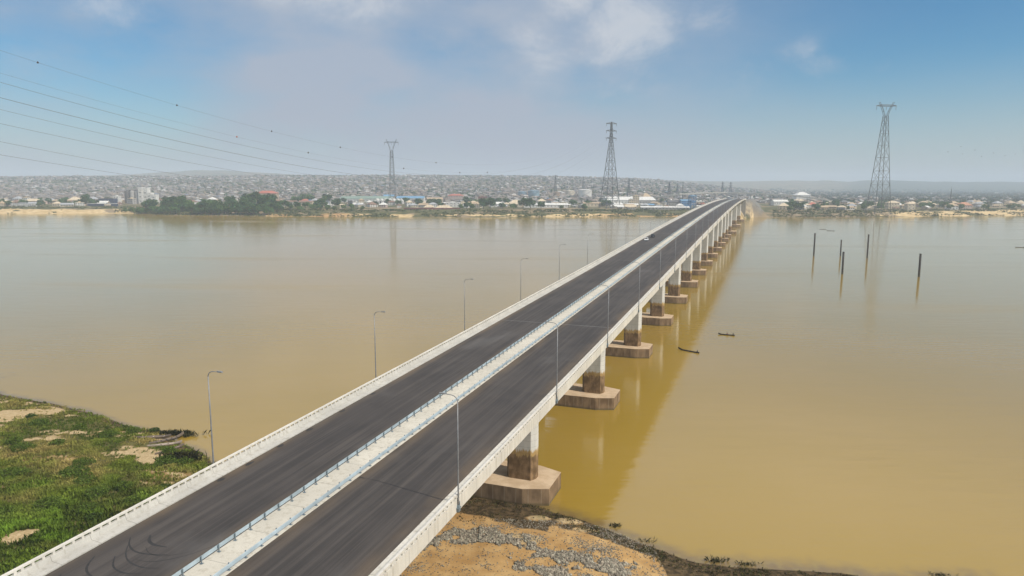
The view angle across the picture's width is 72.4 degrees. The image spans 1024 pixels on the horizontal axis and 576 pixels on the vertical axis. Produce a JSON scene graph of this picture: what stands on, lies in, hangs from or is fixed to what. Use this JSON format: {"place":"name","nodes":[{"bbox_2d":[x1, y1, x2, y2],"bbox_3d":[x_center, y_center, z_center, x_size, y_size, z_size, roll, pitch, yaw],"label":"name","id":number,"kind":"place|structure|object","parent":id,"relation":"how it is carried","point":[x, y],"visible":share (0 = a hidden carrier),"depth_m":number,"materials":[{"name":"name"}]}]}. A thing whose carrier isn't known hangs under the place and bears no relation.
{"place":"outdoors","nodes":[
{"label":"outdoors","id":0,"kind":"place"},
{"bbox_2d":[0,394,854,575],"bbox_3d":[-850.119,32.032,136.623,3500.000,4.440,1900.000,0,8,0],"label":"ground","id":1,"kind":"structure","parent":0,"point":[147,456],"depth_m":106.98,"materials":[{"name":"sand"}]},
{"bbox_2d":[0,505,14,515],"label":"shrub","id":2,"kind":"object","parent":1,"relation":"on","point":[5,509],"visible":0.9,"depth_m":113.09,"materials":[{"name":"green plant"}]},
{"bbox_2d":[4,436,22,444],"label":"shrub","id":3,"kind":"object","parent":1,"relation":"on","point":[16,439],"visible":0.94,"depth_m":145.80,"materials":[{"name":"green plant"}]},
{"bbox_2d":[0,466,30,478],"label":"shrub","id":4,"kind":"object","parent":1,"relation":"on","point":[11,472],"visible":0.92,"depth_m":128.79,"materials":[{"name":"green plant"}]},
{"bbox_2d":[9,441,36,452],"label":"shrub","id":5,"kind":"object","parent":1,"relation":"on","point":[20,446],"visible":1,"depth_m":141.51,"materials":[{"name":"green plant"}]},
{"bbox_2d":[28,418,48,425],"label":"shrub","id":6,"kind":"object","parent":1,"relation":"on","point":[43,422],"visible":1,"depth_m":158.21,"materials":[{"name":"green plant"}]},
{"bbox_2d":[31,496,66,511],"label":"shrub","id":7,"kind":"object","parent":1,"relation":"on","point":[47,503],"visible":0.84,"depth_m":115.68,"materials":[{"name":"green plant"}]},
{"bbox_2d":[47,438,64,445],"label":"shrub","id":8,"kind":"object","parent":1,"relation":"on","point":[57,441],"visible":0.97,"depth_m":144.41,"materials":[{"name":"green plant"}]},
{"bbox_2d":[58,465,90,476],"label":"shrub","id":9,"kind":"object","parent":1,"relation":"on","point":[69,471],"visible":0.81,"depth_m":129.59,"materials":[{"name":"green plant"}]},
{"bbox_2d":[71,423,86,430],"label":"shrub","id":10,"kind":"object","parent":1,"relation":"on","point":[80,425],"visible":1,"depth_m":156.54,"materials":[{"name":"green plant"}]},
{"bbox_2d":[72,457,95,465],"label":"shrub","id":11,"kind":"object","parent":1,"relation":"on","point":[83,460],"visible":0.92,"depth_m":135.90,"materials":[{"name":"green plant"}]},
{"bbox_2d":[74,470,93,479],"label":"shrub","id":12,"kind":"object","parent":1,"relation":"on","point":[82,473],"visible":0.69,"depth_m":128.09,"materials":[{"name":"green plant"}]},
{"bbox_2d":[72,475,97,486],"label":"shrub","id":13,"kind":"object","parent":1,"relation":"on","point":[88,477],"visible":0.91,"depth_m":125.88,"materials":[{"name":"green plant"}]},
{"bbox_2d":[85,512,102,522],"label":"shrub","id":14,"kind":"object","parent":1,"relation":"on","point":[87,517],"visible":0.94,"depth_m":111.84,"materials":[{"name":"green plant"}]},
{"bbox_2d":[79,485,110,500],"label":"shrub","id":15,"kind":"object","parent":1,"relation":"on","point":[90,492],"visible":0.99,"depth_m":121.25,"materials":[{"name":"green plant"}]},
{"bbox_2d":[0,393,212,575],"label":"bank grass","id":16,"kind":"structure","parent":1,"relation":"on","point":[48,535],"depth_m":127.61,"materials":[{"name":"plant"}]},
{"bbox_2d":[99,429,119,438],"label":"shrub","id":17,"kind":"object","parent":1,"relation":"on","point":[108,434],"visible":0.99,"depth_m":152.25,"materials":[{"name":"green plant"}]},
{"bbox_2d":[113,480,134,491],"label":"shrub","id":18,"kind":"object","parent":1,"relation":"on","point":[124,484],"visible":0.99,"depth_m":124.10,"materials":[{"name":"green plant"}]},
{"bbox_2d":[123,495,141,505],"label":"shrub","id":19,"kind":"object","parent":1,"relation":"on","point":[133,498],"visible":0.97,"depth_m":118.28,"materials":[{"name":"green plant"}]},
{"bbox_2d":[125,426,141,433],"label":"shrub","id":20,"kind":"object","parent":1,"relation":"on","point":[131,430],"visible":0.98,"depth_m":155.63,"materials":[{"name":"green plant"}]},
{"bbox_2d":[136,434,170,438],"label":"canoe","id":21,"kind":"object","parent":1,"relation":"on","point":[160,436],"visible":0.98,"depth_m":151.90,"materials":[{"name":"grey wood"}]},
{"bbox_2d":[144,428,176,434],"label":"reeds","id":22,"kind":"object","parent":1,"relation":"on","point":[161,432],"visible":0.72,"depth_m":155.98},
{"bbox_2d":[147,440,181,445],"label":"canoe","id":23,"kind":"object","parent":1,"relation":"on","point":[171,443],"visible":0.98,"depth_m":148.44,"materials":[{"name":"brown wood"}]},
{"bbox_2d":[153,455,178,466],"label":"shrub","id":24,"kind":"object","parent":1,"relation":"on","point":[165,459],"visible":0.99,"depth_m":137.13,"materials":[{"name":"green plant"}]},
{"bbox_2d":[149,432,183,443],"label":"canoe","id":25,"kind":"object","parent":1,"relation":"on","point":[172,438],"visible":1,"depth_m":151.28,"materials":[{"name":"grey wood"}]},
{"bbox_2d":[160,446,176,454],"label":"shrub","id":26,"kind":"object","parent":1,"relation":"on","point":[170,449],"visible":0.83,"depth_m":143.35,"materials":[{"name":"green plant"}]},
{"bbox_2d":[153,449,207,460],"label":"reeds","id":27,"kind":"object","parent":1,"relation":"on","point":[179,455],"visible":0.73,"depth_m":139.48,"materials":[{"name":"plant"}]},
{"bbox_2d":[176,456,194,465],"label":"shrub","id":28,"kind":"object","parent":1,"relation":"on","point":[183,461],"visible":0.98,"depth_m":137.61,"materials":[{"name":"green plant"}]},
{"bbox_2d":[163,429,210,437],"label":"reeds","id":29,"kind":"object","parent":1,"relation":"on","point":[187,433],"visible":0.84,"depth_m":154.91,"materials":[{"name":"plant"}]},
{"bbox_2d":[400,518,665,575],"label":"gravel","id":30,"kind":"structure","parent":1,"relation":"on","point":[605,564],"depth_m":104.33,"materials":[{"name":"gravel"}]},
{"bbox_2d":[457,497,857,575],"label":"mud edge weeds","id":31,"kind":"object","parent":1,"relation":"on","point":[662,555],"visible":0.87,"depth_m":106.45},
{"bbox_2d":[704,554,729,563],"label":"reeds","id":32,"kind":"object","parent":1,"relation":"on","point":[716,559],"visible":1,"depth_m":103.90,"materials":[{"name":"plant"}]},
{"bbox_2d":[734,560,762,567],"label":"reeds","id":33,"kind":"object","parent":1,"relation":"on","point":[743,563],"visible":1,"depth_m":103.03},
{"bbox_2d":[0,213,1023,575],"bbox_3d":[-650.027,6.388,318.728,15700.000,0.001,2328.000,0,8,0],"label":"river water","id":34,"kind":"structure","parent":0,"point":[862,415],"depth_m":231.50,"materials":[{"name":"liquid"}]},
{"bbox_2d":[918,254,921,276],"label":"steel pile","id":35,"kind":"object","parent":34,"relation":"in","point":[919,266],"visible":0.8,"depth_m":427.88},
{"bbox_2d":[0,170,1023,218],"bbox_3d":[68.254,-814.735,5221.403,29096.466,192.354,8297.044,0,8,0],"label":"bank ground","id":36,"kind":"structure","parent":0,"point":[754,208],"depth_m":1396.24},
{"bbox_2d":[10,202,36,206],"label":"house","id":37,"kind":"structure","parent":36,"relation":"on","point":[25,204],"depth_m":1356.41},
{"bbox_2d":[60,203,73,206],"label":"house","id":38,"kind":"structure","parent":36,"relation":"on","point":[66,204],"depth_m":1350.58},
{"bbox_2d":[81,194,91,203],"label":"tree","id":39,"kind":"object","parent":36,"relation":"on","point":[84,197],"visible":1,"depth_m":1414.40,"materials":[{"name":"green plant"}]},
{"bbox_2d":[87,203,117,205],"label":"shed","id":40,"kind":"structure","parent":36,"relation":"on","point":[100,204],"depth_m":1401.33,"materials":[{"name":"metal"}]},
{"bbox_2d":[98,198,117,202],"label":"shed","id":41,"kind":"structure","parent":36,"relation":"on","point":[113,200],"depth_m":1481.28,"materials":[{"name":"metal"}]},
{"bbox_2d":[124,188,138,203],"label":"grain silos","id":42,"kind":"object","parent":36,"relation":"on","point":[130,193],"visible":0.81,"depth_m":1582.74,"materials":[{"name":"concrete"}]},
{"bbox_2d":[127,197,136,203],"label":"house","id":43,"kind":"structure","parent":36,"relation":"on","point":[131,200],"depth_m":1536.01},
{"bbox_2d":[138,187,158,203],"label":"white mill","id":44,"kind":"object","parent":36,"relation":"on","point":[144,193],"visible":0.72,"depth_m":1580.19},
{"bbox_2d":[146,200,158,205],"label":"tree","id":45,"kind":"object","parent":36,"relation":"on","point":[152,203],"visible":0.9,"depth_m":1314.66,"materials":[{"name":"green plant"}]},
{"bbox_2d":[165,196,174,206],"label":"tree","id":46,"kind":"object","parent":36,"relation":"on","point":[169,203],"visible":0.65,"depth_m":1283.22,"materials":[{"name":"green plant"}]},
{"bbox_2d":[174,198,183,210],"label":"tree","id":47,"kind":"object","parent":36,"relation":"on","point":[179,202],"visible":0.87,"depth_m":1252.24,"materials":[{"name":"green plant"}]},
{"bbox_2d":[197,199,211,212],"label":"tree","id":48,"kind":"object","parent":36,"relation":"on","point":[204,203],"visible":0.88,"depth_m":1219.23,"materials":[{"name":"green plant"}]},
{"bbox_2d":[210,200,223,214],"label":"tree","id":49,"kind":"object","parent":36,"relation":"on","point":[216,203],"visible":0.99,"depth_m":1208.28,"materials":[{"name":"green plant"}]},
{"bbox_2d":[238,198,251,205],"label":"tree","id":50,"kind":"object","parent":36,"relation":"on","point":[245,202],"visible":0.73,"depth_m":1234.17,"materials":[{"name":"green plant"}]},
{"bbox_2d":[237,193,252,200],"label":"tree","id":51,"kind":"object","parent":36,"relation":"on","point":[246,196],"visible":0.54,"depth_m":1313.26,"materials":[{"name":"green plant"}]},
{"bbox_2d":[242,203,254,214],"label":"tree","id":52,"kind":"object","parent":36,"relation":"on","point":[250,205],"visible":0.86,"depth_m":1201.78,"materials":[{"name":"green plant"}]},
{"bbox_2d":[248,191,261,203],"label":"tree","id":53,"kind":"object","parent":36,"relation":"on","point":[255,196],"visible":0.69,"depth_m":1312.69,"materials":[{"name":"green plant"}]},
{"bbox_2d":[257,194,267,203],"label":"tree","id":54,"kind":"object","parent":36,"relation":"on","point":[262,198],"visible":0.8,"depth_m":1283.59,"materials":[{"name":"green plant"}]},
{"bbox_2d":[262,207,273,214],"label":"tree","id":55,"kind":"object","parent":36,"relation":"on","point":[267,210],"visible":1,"depth_m":1199.65,"materials":[{"name":"green plant"}]},
{"bbox_2d":[259,191,278,199],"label":"hall","id":56,"kind":"structure","parent":36,"relation":"on","point":[270,192],"depth_m":1726.47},
{"bbox_2d":[264,193,277,203],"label":"tree","id":57,"kind":"object","parent":36,"relation":"on","point":[272,197],"visible":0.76,"depth_m":1287.14,"materials":[{"name":"green plant"}]},
{"bbox_2d":[272,201,282,211],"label":"tree","id":58,"kind":"object","parent":36,"relation":"on","point":[277,205],"visible":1,"depth_m":1229.51,"materials":[{"name":"green plant"}]},
{"bbox_2d":[331,198,341,205],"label":"tree","id":59,"kind":"object","parent":36,"relation":"on","point":[336,201],"visible":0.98,"depth_m":1406.31,"materials":[{"name":"green plant"}]},
{"bbox_2d":[340,196,392,201],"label":"warehouse","id":60,"kind":"structure","parent":36,"relation":"on","point":[365,198],"depth_m":1773.71,"materials":[{"name":"metal"}]},
{"bbox_2d":[375,198,404,203],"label":"gabled warehouse","id":61,"kind":"structure","parent":36,"relation":"on","point":[378,200],"depth_m":1608.38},
{"bbox_2d":[384,139,397,198],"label":"power pylon","id":62,"kind":"object","parent":36,"relation":"on","point":[390,166],"visible":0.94,"depth_m":1675.56,"materials":[{"name":"metal"}]},
{"bbox_2d":[396,196,424,200],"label":"shed","id":63,"kind":"structure","parent":36,"relation":"on","point":[414,197],"depth_m":1834.52,"materials":[{"name":"metal"}]},
{"bbox_2d":[404,208,459,208],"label":"boundary wall","id":64,"kind":"structure","parent":36,"relation":"on","point":[431,208],"depth_m":1298.27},
{"bbox_2d":[446,201,460,206],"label":"house","id":65,"kind":"structure","parent":36,"relation":"on","point":[453,204],"depth_m":1422.53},
{"bbox_2d":[448,194,463,198],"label":"hall","id":66,"kind":"structure","parent":36,"relation":"on","point":[453,196],"depth_m":1874.76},
{"bbox_2d":[478,198,487,208],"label":"tree","id":67,"kind":"object","parent":36,"relation":"on","point":[481,201],"visible":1,"depth_m":1321.89,"materials":[{"name":"green plant"}]},
{"bbox_2d":[485,197,495,206],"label":"tree","id":68,"kind":"object","parent":36,"relation":"on","point":[491,201],"visible":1,"depth_m":1325.10,"materials":[{"name":"green plant"}]},
{"bbox_2d":[0,174,1023,203],"bbox_3d":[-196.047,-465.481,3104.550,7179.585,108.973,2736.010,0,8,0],"label":"hillside town","id":69,"kind":"object","parent":36,"relation":"on","point":[33,193],"visible":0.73,"depth_m":2684.34},
{"bbox_2d":[0,174,1023,202],"bbox_3d":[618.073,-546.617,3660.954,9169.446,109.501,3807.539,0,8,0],"label":"distant woods","id":70,"kind":"object","parent":36,"relation":"on","point":[988,195],"visible":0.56,"depth_m":3004.53,"materials":[{"name":"green plant"}]},
{"bbox_2d":[0,206,1023,216],"bbox_3d":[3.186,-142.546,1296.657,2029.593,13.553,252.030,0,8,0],"label":"bank scrub","id":71,"kind":"object","parent":36,"relation":"on","point":[292,213],"visible":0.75,"depth_m":1260.35,"materials":[{"name":"green plant"}]},
{"bbox_2d":[507,200,523,206],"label":"shed","id":72,"kind":"structure","parent":36,"relation":"on","point":[513,201],"depth_m":1456.76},
{"bbox_2d":[518,198,526,205],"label":"tree","id":73,"kind":"object","parent":36,"relation":"on","point":[522,201],"visible":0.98,"depth_m":1327.31,"materials":[{"name":"green plant"}]},
{"bbox_2d":[525,198,535,207],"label":"tree","id":74,"kind":"object","parent":36,"relation":"on","point":[530,201],"visible":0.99,"depth_m":1327.89,"materials":[{"name":"green plant"}]},
{"bbox_2d":[528,190,539,196],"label":"storage tank","id":75,"kind":"object","parent":36,"relation":"on","point":[533,193],"visible":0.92,"depth_m":2136.07,"materials":[{"name":"metal"}]},
{"bbox_2d":[524,203,567,207],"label":"shed","id":76,"kind":"structure","parent":36,"relation":"on","point":[552,205],"depth_m":1403.43,"materials":[{"name":"metal"}]},
{"bbox_2d":[578,189,591,196],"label":"storage tank","id":77,"kind":"object","parent":36,"relation":"on","point":[583,192],"visible":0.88,"depth_m":2133.91,"materials":[{"name":"metal"}]},
{"bbox_2d":[582,202,603,206],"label":"shed","id":78,"kind":"structure","parent":36,"relation":"on","point":[593,204],"depth_m":1481.41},
{"bbox_2d":[599,122,619,208],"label":"power pylon","id":79,"kind":"object","parent":36,"relation":"on","point":[610,144],"visible":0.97,"depth_m":1375.18,"materials":[{"name":"metal"}]},
{"bbox_2d":[4,155,574,201],"bbox_3d":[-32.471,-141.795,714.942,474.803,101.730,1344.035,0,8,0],"label":"power line","id":80,"kind":"object","parent":79,"relation":"hanging from","point":[204,185],"visible":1,"depth_m":348.71,"materials":[{"name":"metal"}]},
{"bbox_2d":[5,74,587,172],"bbox_3d":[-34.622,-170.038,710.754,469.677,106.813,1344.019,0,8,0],"label":"power line","id":81,"kind":"object","parent":79,"relation":"hanging from","point":[252,140],"visible":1,"depth_m":385.58,"materials":[{"name":"metal"}]},
{"bbox_2d":[0,109,593,185],"bbox_3d":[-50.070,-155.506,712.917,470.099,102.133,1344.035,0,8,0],"label":"power line","id":82,"kind":"object","parent":79,"relation":"hanging from","point":[198,154],"visible":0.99,"depth_m":361.95,"materials":[{"name":"metal"}]},
{"bbox_2d":[4,142,593,198],"bbox_3d":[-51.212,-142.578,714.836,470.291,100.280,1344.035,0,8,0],"label":"power line","id":83,"kind":"object","parent":79,"relation":"hanging from","point":[215,180],"visible":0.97,"depth_m":371.81,"materials":[{"name":"metal"}]},
{"bbox_2d":[1,82,598,174],"bbox_3d":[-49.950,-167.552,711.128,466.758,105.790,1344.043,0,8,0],"label":"power line","id":84,"kind":"object","parent":79,"relation":"hanging from","point":[209,137],"visible":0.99,"depth_m":367.99,"materials":[{"name":"metal"}]},
{"bbox_2d":[0,97,605,181],"bbox_3d":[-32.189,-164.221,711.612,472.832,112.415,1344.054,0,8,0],"label":"power line","id":85,"kind":"object","parent":79,"relation":"hanging from","point":[225,151],"visible":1,"depth_m":361.46,"materials":[{"name":"metal"}]},
{"bbox_2d":[0,50,607,164],"bbox_3d":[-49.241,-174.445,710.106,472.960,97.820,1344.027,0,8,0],"label":"power line","id":86,"kind":"object","parent":79,"relation":"hanging from","point":[223,118],"visible":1,"depth_m":379.97,"materials":[{"name":"metal"}]},
{"bbox_2d":[0,123,615,191],"bbox_3d":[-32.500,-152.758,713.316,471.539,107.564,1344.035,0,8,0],"label":"power line","id":87,"kind":"object","parent":79,"relation":"hanging from","point":[222,168],"visible":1,"depth_m":355.62,"materials":[{"name":"metal"}]},
{"bbox_2d":[603,197,632,203],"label":"shed","id":88,"kind":"structure","parent":36,"relation":"on","point":[623,200],"depth_m":1612.63,"materials":[{"name":"metal"}]},
{"bbox_2d":[632,197,655,204],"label":"shed","id":89,"kind":"structure","parent":36,"relation":"on","point":[647,200],"depth_m":1620.08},
{"bbox_2d":[640,206,689,209],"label":"shed","id":90,"kind":"structure","parent":36,"relation":"on","point":[665,207],"depth_m":1331.34,"materials":[{"name":"metal"}]},
{"bbox_2d":[666,200,679,205],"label":"shed","id":91,"kind":"structure","parent":36,"relation":"on","point":[671,202],"depth_m":1482.20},
{"bbox_2d":[679,199,691,206],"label":"shed","id":92,"kind":"structure","parent":36,"relation":"on","point":[684,201],"depth_m":1472.88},
{"bbox_2d":[653,192,832,204],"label":"flyover","id":93,"kind":"object","parent":36,"relation":"on","point":[715,193],"visible":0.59,"depth_m":1659.54,"materials":[{"name":"concrete"}]},
{"bbox_2d":[771,200,788,205],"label":"shed","id":94,"kind":"structure","parent":36,"relation":"on","point":[776,202],"depth_m":1599.62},
{"bbox_2d":[778,203,788,208],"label":"house","id":95,"kind":"structure","parent":36,"relation":"on","point":[783,206],"depth_m":1346.31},
{"bbox_2d":[789,202,799,207],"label":"tree","id":96,"kind":"object","parent":36,"relation":"on","point":[795,204],"visible":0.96,"depth_m":1318.40,"materials":[{"name":"green plant"}]},
{"bbox_2d":[792,192,810,199],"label":"church","id":97,"kind":"structure","parent":36,"relation":"on","point":[802,194],"depth_m":2019.12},
{"bbox_2d":[865,102,895,213],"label":"power pylon","id":98,"kind":"object","parent":36,"relation":"on","point":[885,133],"visible":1,"depth_m":1177.06,"materials":[{"name":"metal"}]},
{"bbox_2d":[885,201,899,208],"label":"house","id":99,"kind":"structure","parent":36,"relation":"on","point":[895,203],"depth_m":1403.78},
{"bbox_2d":[904,202,915,209],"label":"house","id":100,"kind":"structure","parent":36,"relation":"on","point":[909,205],"depth_m":1384.48,"materials":[{"name":"paint"}]},
{"bbox_2d":[956,202,971,208],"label":"house","id":101,"kind":"structure","parent":36,"relation":"on","point":[968,206],"depth_m":1432.64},
{"bbox_2d":[0,0,1023,181],"label":"sky","id":102,"kind":"structure","parent":0,"point":[693,90],"materials":[{"name":"blue"}]},
{"bbox_2d":[688,195,696,208],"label":"blue steel tower","id":103,"kind":"structure","parent":0,"point":[693,201],"depth_m":1385.59,"materials":[{"name":"metal"}]},
{"label":"river bed ground","id":104,"kind":"structure","parent":0,"visible":0},
{"bbox_2d":[1,198,745,575],"bbox_3d":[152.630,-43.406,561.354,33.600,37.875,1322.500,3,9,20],"label":"road bridge","id":105,"kind":"structure","parent":104,"relation":"on","point":[393,512],"depth_m":96.88,"materials":[{"name":"concrete"}]},
{"bbox_2d":[208,371,222,466],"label":"street lamp","id":106,"kind":"object","parent":105,"relation":"on","point":[210,416],"visible":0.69,"depth_m":86.99,"materials":[{"name":"metal"}]},
{"bbox_2d":[374,311,385,379],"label":"street lamp","id":107,"kind":"object","parent":105,"relation":"on","point":[375,343],"visible":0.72,"depth_m":123.51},
{"bbox_2d":[439,392,460,512],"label":"street lamp","id":108,"kind":"object","parent":105,"relation":"on","point":[458,509],"visible":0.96,"depth_m":77.44,"materials":[{"name":"metal"}]},
{"bbox_2d":[172,198,734,575],"bbox_3d":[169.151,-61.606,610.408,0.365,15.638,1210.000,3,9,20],"label":"guard rail","id":109,"kind":"object","parent":105,"relation":"on","point":[218,546],"visible":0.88,"depth_m":90.26,"materials":[{"name":"grey metal"}]},
{"bbox_2d":[464,279,472,330],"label":"street lamp","id":110,"kind":"object","parent":105,"relation":"on","point":[464,304],"visible":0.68,"depth_m":159.88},
{"bbox_2d":[210,199,733,575],"bbox_3d":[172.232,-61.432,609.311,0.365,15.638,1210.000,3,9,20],"label":"guard rail","id":111,"kind":"object","parent":105,"relation":"on","point":[255,546],"visible":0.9,"depth_m":90.70,"materials":[{"name":"grey metal"}]},
{"bbox_2d":[544,321,557,403],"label":"street lamp","id":112,"kind":"object","parent":105,"relation":"on","point":[556,401],"visible":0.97,"depth_m":113.84,"materials":[{"name":"metal"}]},
{"bbox_2d":[599,284,608,346],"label":"street lamp","id":113,"kind":"object","parent":105,"relation":"on","point":[608,314],"visible":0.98,"depth_m":150.11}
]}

